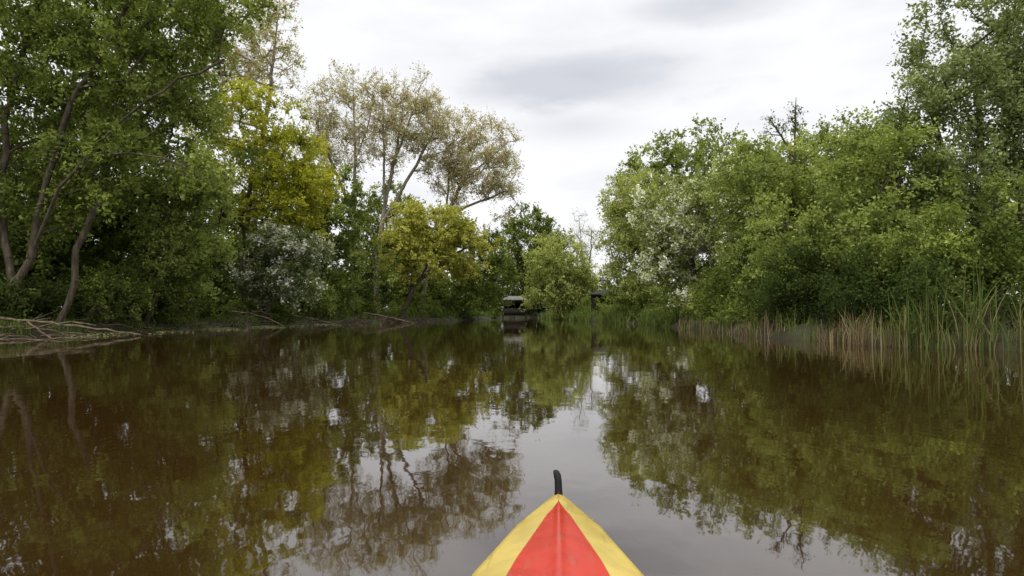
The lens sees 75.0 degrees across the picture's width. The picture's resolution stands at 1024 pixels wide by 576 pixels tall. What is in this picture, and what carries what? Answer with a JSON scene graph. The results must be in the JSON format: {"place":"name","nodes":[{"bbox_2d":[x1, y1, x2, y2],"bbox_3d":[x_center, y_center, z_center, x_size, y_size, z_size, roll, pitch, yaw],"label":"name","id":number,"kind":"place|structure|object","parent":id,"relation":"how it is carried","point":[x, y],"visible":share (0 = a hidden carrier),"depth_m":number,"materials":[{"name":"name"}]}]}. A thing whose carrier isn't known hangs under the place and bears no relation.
{"place":"outdoors","nodes":[
{"label":"outdoors","id":0,"kind":"place"},
{"bbox_2d":[0,318,1023,575],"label":"river water","id":1,"kind":"structure","parent":0,"point":[422,448],"depth_m":4.10,"materials":[{"name":"brown liquid"}]},
{"bbox_2d":[0,337,94,339],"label":"driftwood branch","id":2,"kind":"object","parent":1,"relation":"on","point":[42,339],"visible":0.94,"depth_m":20.34,"materials":[{"name":"brown wood"}]},
{"bbox_2d":[63,324,341,337],"bbox_3d":[-12.849,2.032,33.836,5.339,0.071,24.415,0,-2,7],"label":"floating weed","id":3,"kind":"object","parent":1,"relation":"on","point":[102,334],"visible":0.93,"depth_m":28.38,"materials":[{"name":"plant"}]},
{"bbox_2d":[228,310,281,325],"bbox_3d":[-14.302,1.670,36.691,3.214,0.907,0.664,0,-2,0],"label":"fallen branch","id":4,"kind":"object","parent":1,"relation":"on","point":[231,311],"visible":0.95,"depth_m":36.93,"materials":[{"name":"brown wood"}]},
{"bbox_2d":[286,310,338,325],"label":"fallen branch","id":5,"kind":"object","parent":1,"relation":"on","point":[308,318],"visible":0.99,"depth_m":42.36,"materials":[{"name":"brown wood"}]},
{"bbox_2d":[501,296,527,318],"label":"boat","id":6,"kind":"object","parent":1,"relation":"on","point":[515,310],"visible":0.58,"depth_m":87.76,"materials":[{"name":"grey wood"}]},
{"bbox_2d":[472,470,643,575],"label":"kayak","id":7,"kind":"object","parent":1,"relation":"on","point":[558,533],"visible":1,"depth_m":1.63,"materials":[{"name":"red plastic"}]},
{"bbox_2d":[0,304,1023,351],"bbox_3d":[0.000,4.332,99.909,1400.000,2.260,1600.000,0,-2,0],"label":"ground","id":8,"kind":"structure","parent":0,"point":[794,334],"depth_m":24.63,"materials":[{"name":"soil"}]},
{"bbox_2d":[0,317,140,337],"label":"fallen branch","id":9,"kind":"object","parent":8,"relation":"on","point":[61,324],"visible":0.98,"depth_m":22.73,"materials":[{"name":"brown wood"}]},
{"bbox_2d":[0,273,165,321],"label":"bank bramble","id":10,"kind":"object","parent":8,"relation":"on","point":[26,297],"visible":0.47,"depth_m":24.65,"materials":[{"name":"green plant"}]},
{"bbox_2d":[0,0,228,312],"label":"ash tree","id":11,"kind":"object","parent":8,"relation":"on","point":[118,242],"visible":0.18,"depth_m":30.66,"materials":[{"name":"green plant"}]},
{"bbox_2d":[20,61,236,322],"bbox_3d":[-14.370,-3.320,25.366,7.838,10.483,4.624,0,-2,0],"label":"beech tree","id":12,"kind":"object","parent":8,"relation":"on","point":[212,111],"visible":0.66,"depth_m":24.75,"materials":[{"name":"green plant"}]},
{"bbox_2d":[63,259,211,324],"bbox_3d":[-16.071,0.412,28.940,3.605,3.142,5.752,0,-2,11],"label":"elder shrub","id":13,"kind":"object","parent":8,"relation":"on","point":[105,288],"visible":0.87,"depth_m":27.59,"materials":[{"name":"green plant"}]},
{"bbox_2d":[0,0,290,315],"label":"sycamore tree","id":14,"kind":"object","parent":8,"relation":"on","point":[88,44],"visible":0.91,"depth_m":24.19,"materials":[{"name":"green plant"}]},
{"bbox_2d":[0,312,313,335],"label":"bank grass","id":15,"kind":"structure","parent":8,"relation":"on","point":[79,330],"depth_m":28.73,"materials":[{"name":"green plant"}]},
{"bbox_2d":[111,149,242,323],"bbox_3d":[-15.092,-2.116,30.119,6.372,8.385,5.044,0,-2,0],"label":"hazel tree","id":16,"kind":"object","parent":8,"relation":"on","point":[175,228],"visible":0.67,"depth_m":29.59,"materials":[{"name":"green plant"}]},
{"bbox_2d":[0,301,430,338],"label":"bank roots","id":17,"kind":"object","parent":8,"relation":"on","point":[70,333],"visible":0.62,"depth_m":29.73,"materials":[{"name":"brown wood"}]},
{"bbox_2d":[178,0,306,315],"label":"black poplar tree","id":18,"kind":"object","parent":8,"relation":"on","point":[253,74],"visible":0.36,"depth_m":47.35,"materials":[{"name":"green plant"}]},
{"bbox_2d":[0,105,492,319],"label":"woodland undergrowth","id":19,"kind":"object","parent":8,"relation":"on","point":[101,251],"visible":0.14,"depth_m":32.73,"materials":[{"name":"green plant"}]},
{"bbox_2d":[176,72,349,314],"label":"field maple tree","id":20,"kind":"object","parent":8,"relation":"on","point":[303,183],"visible":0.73,"depth_m":41.68,"materials":[{"name":"green plant"}]},
{"bbox_2d":[228,218,337,318],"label":"hawthorn tree","id":21,"kind":"object","parent":8,"relation":"on","point":[281,255],"visible":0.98,"depth_m":40.05,"materials":[{"name":"green plant"}]},
{"bbox_2d":[238,275,340,316],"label":"willow shrub","id":22,"kind":"object","parent":8,"relation":"on","point":[328,296],"visible":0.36,"depth_m":46.71,"materials":[{"name":"green plant"}]},
{"bbox_2d":[233,143,402,316],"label":"alder tree","id":23,"kind":"object","parent":8,"relation":"on","point":[348,246],"visible":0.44,"depth_m":50.90,"materials":[{"name":"green plant"}]},
{"bbox_2d":[158,276,480,318],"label":"bank bramble","id":24,"kind":"object","parent":8,"relation":"on","point":[232,305],"visible":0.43,"depth_m":50.53,"materials":[{"name":"green plant"}]},
{"bbox_2d":[291,59,396,311],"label":"aspen tree","id":25,"kind":"object","parent":8,"relation":"on","point":[328,125],"visible":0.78,"depth_m":61.87,"materials":[{"name":"green plant"}]},
{"bbox_2d":[363,312,412,322],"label":"fallen branch","id":26,"kind":"object","parent":8,"relation":"on","point":[384,316],"visible":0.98,"depth_m":51.23,"materials":[{"name":"brown wood"}]},
{"bbox_2d":[273,309,503,319],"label":"bank grass","id":27,"kind":"structure","parent":8,"relation":"on","point":[442,315],"depth_m":55.34,"materials":[{"name":"green plant"}]},
{"bbox_2d":[341,175,438,310],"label":"alder tree","id":28,"kind":"object","parent":8,"relation":"on","point":[376,203],"visible":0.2,"depth_m":68.13,"materials":[{"name":"green plant"}]},
{"bbox_2d":[346,60,469,313],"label":"aspen tree","id":29,"kind":"object","parent":8,"relation":"on","point":[423,104],"visible":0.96,"depth_m":61.77,"materials":[{"name":"green plant"}]},
{"bbox_2d":[370,195,504,317],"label":"oak tree","id":30,"kind":"object","parent":8,"relation":"on","point":[443,243],"visible":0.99,"depth_m":56.15,"materials":[{"name":"green plant"}]},
{"bbox_2d":[389,225,525,319],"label":"sallow tree","id":31,"kind":"object","parent":8,"relation":"on","point":[475,292],"visible":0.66,"depth_m":69.41,"materials":[{"name":"green plant"}]},
{"bbox_2d":[419,102,527,311],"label":"aspen tree","id":32,"kind":"object","parent":8,"relation":"on","point":[457,166],"visible":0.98,"depth_m":62.54,"materials":[{"name":"green plant"}]},
{"bbox_2d":[254,257,732,314],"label":"distant woodland","id":33,"kind":"object","parent":8,"relation":"on","point":[538,310],"visible":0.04,"depth_m":112.23,"materials":[{"name":"green plant"}]},
{"bbox_2d":[0,98,1019,310],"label":"distant woodland","id":34,"kind":"object","parent":8,"relation":"on","point":[361,273],"visible":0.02,"depth_m":80.66,"materials":[{"name":"green plant"}]},
{"bbox_2d":[483,200,563,313],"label":"english oak tree","id":35,"kind":"object","parent":8,"relation":"on","point":[513,231],"visible":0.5,"depth_m":99.79,"materials":[{"name":"green plant"}]},
{"bbox_2d":[518,228,604,318],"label":"crack willow tree","id":36,"kind":"object","parent":8,"relation":"on","point":[558,290],"visible":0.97,"depth_m":74.39,"materials":[{"name":"green plant"}]},
{"bbox_2d":[568,207,598,291],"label":"birch sapling","id":37,"kind":"object","parent":8,"relation":"on","point":[588,235],"visible":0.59,"depth_m":80.15,"materials":[{"name":"green plant"}]},
{"bbox_2d":[587,290,628,314],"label":"wooden shed","id":38,"kind":"structure","parent":8,"relation":"on","point":[597,294],"depth_m":62.91,"materials":[{"name":"grey wood"}]},
{"bbox_2d":[538,304,694,326],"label":"sedge clump","id":39,"kind":"object","parent":8,"relation":"on","point":[660,317],"visible":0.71,"depth_m":51.25,"materials":[{"name":"green plant"}]},
{"bbox_2d":[592,166,699,312],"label":"weeping willow tree","id":40,"kind":"object","parent":8,"relation":"on","point":[624,237],"visible":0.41,"depth_m":50.70,"materials":[{"name":"green plant"}]},
{"bbox_2d":[553,240,822,324],"bbox_3d":[9.852,0.880,58.259,6.609,3.870,68.097,0,-2,-3],"label":"bank bramble","id":41,"kind":"object","parent":8,"relation":"on","point":[713,304],"visible":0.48,"depth_m":33.30,"materials":[{"name":"green plant"}]},
{"bbox_2d":[620,153,758,315],"bbox_3d":[10.311,-2.768,38.114,8.564,9.987,6.163,0,-2,0],"label":"whitebeam tree","id":42,"kind":"object","parent":8,"relation":"on","point":[671,252],"visible":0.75,"depth_m":37.09,"materials":[{"name":"green plant"}]},
{"bbox_2d":[612,113,789,263],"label":"oak tree","id":43,"kind":"object","parent":8,"relation":"on","point":[678,151],"visible":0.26,"depth_m":65.04,"materials":[{"name":"green plant"}]},
{"bbox_2d":[759,101,807,223],"bbox_3d":[12.506,-3.369,30.799,2.286,10.976,0.987,0,-2,0],"label":"dead elm tree","id":44,"kind":"object","parent":8,"relation":"on","point":[795,123],"visible":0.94,"depth_m":30.85,"materials":[{"name":"brown plant"}]},
{"bbox_2d":[695,107,891,321],"bbox_3d":[13.747,-3.437,31.336,6.895,11.017,11.757,-2,-3,43],"label":"goat willow tree","id":45,"kind":"object","parent":8,"relation":"on","point":[782,170],"visible":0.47,"depth_m":29.70,"materials":[{"name":"green plant"}]},
{"bbox_2d":[597,86,1023,319],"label":"hedgerow undergrowth","id":46,"kind":"object","parent":8,"relation":"on","point":[967,220],"visible":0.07,"depth_m":31.75,"materials":[{"name":"green plant"}]},
{"bbox_2d":[674,253,1023,351],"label":"reed bed","id":47,"kind":"object","parent":8,"relation":"on","point":[971,337],"visible":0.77,"depth_m":16.00,"materials":[{"name":"green plant"},{"name":"dry brown reed stalks"}]},
{"bbox_2d":[736,105,973,322],"bbox_3d":[12.680,-2.764,24.314,7.145,9.322,9.947,-2,-3,37],"label":"goat willow tree","id":48,"kind":"object","parent":8,"relation":"on","point":[862,167],"visible":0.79,"depth_m":22.41,"materials":[{"name":"green plant"}]},
{"bbox_2d":[690,314,1023,334],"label":"bank grass","id":49,"kind":"structure","parent":8,"relation":"on","point":[812,321],"depth_m":21.03,"materials":[{"name":"green plant"}]},
{"bbox_2d":[740,236,1023,337],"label":"bank bramble","id":50,"kind":"object","parent":8,"relation":"on","point":[865,294],"visible":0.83,"depth_m":19.45,"materials":[{"name":"green plant"}]},
{"bbox_2d":[873,160,1023,320],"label":"alder shrub","id":51,"kind":"object","parent":8,"relation":"on","point":[956,248],"visible":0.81,"depth_m":18.53,"materials":[{"name":"green plant"}]},
{"bbox_2d":[873,0,1023,311],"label":"white poplar tree","id":52,"kind":"object","parent":8,"relation":"on","point":[988,70],"visible":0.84,"depth_m":23.52,"materials":[{"name":"green plant"}]},
{"bbox_2d":[0,0,1023,309],"label":"sky","id":53,"kind":"structure","parent":0,"point":[584,82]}
]}

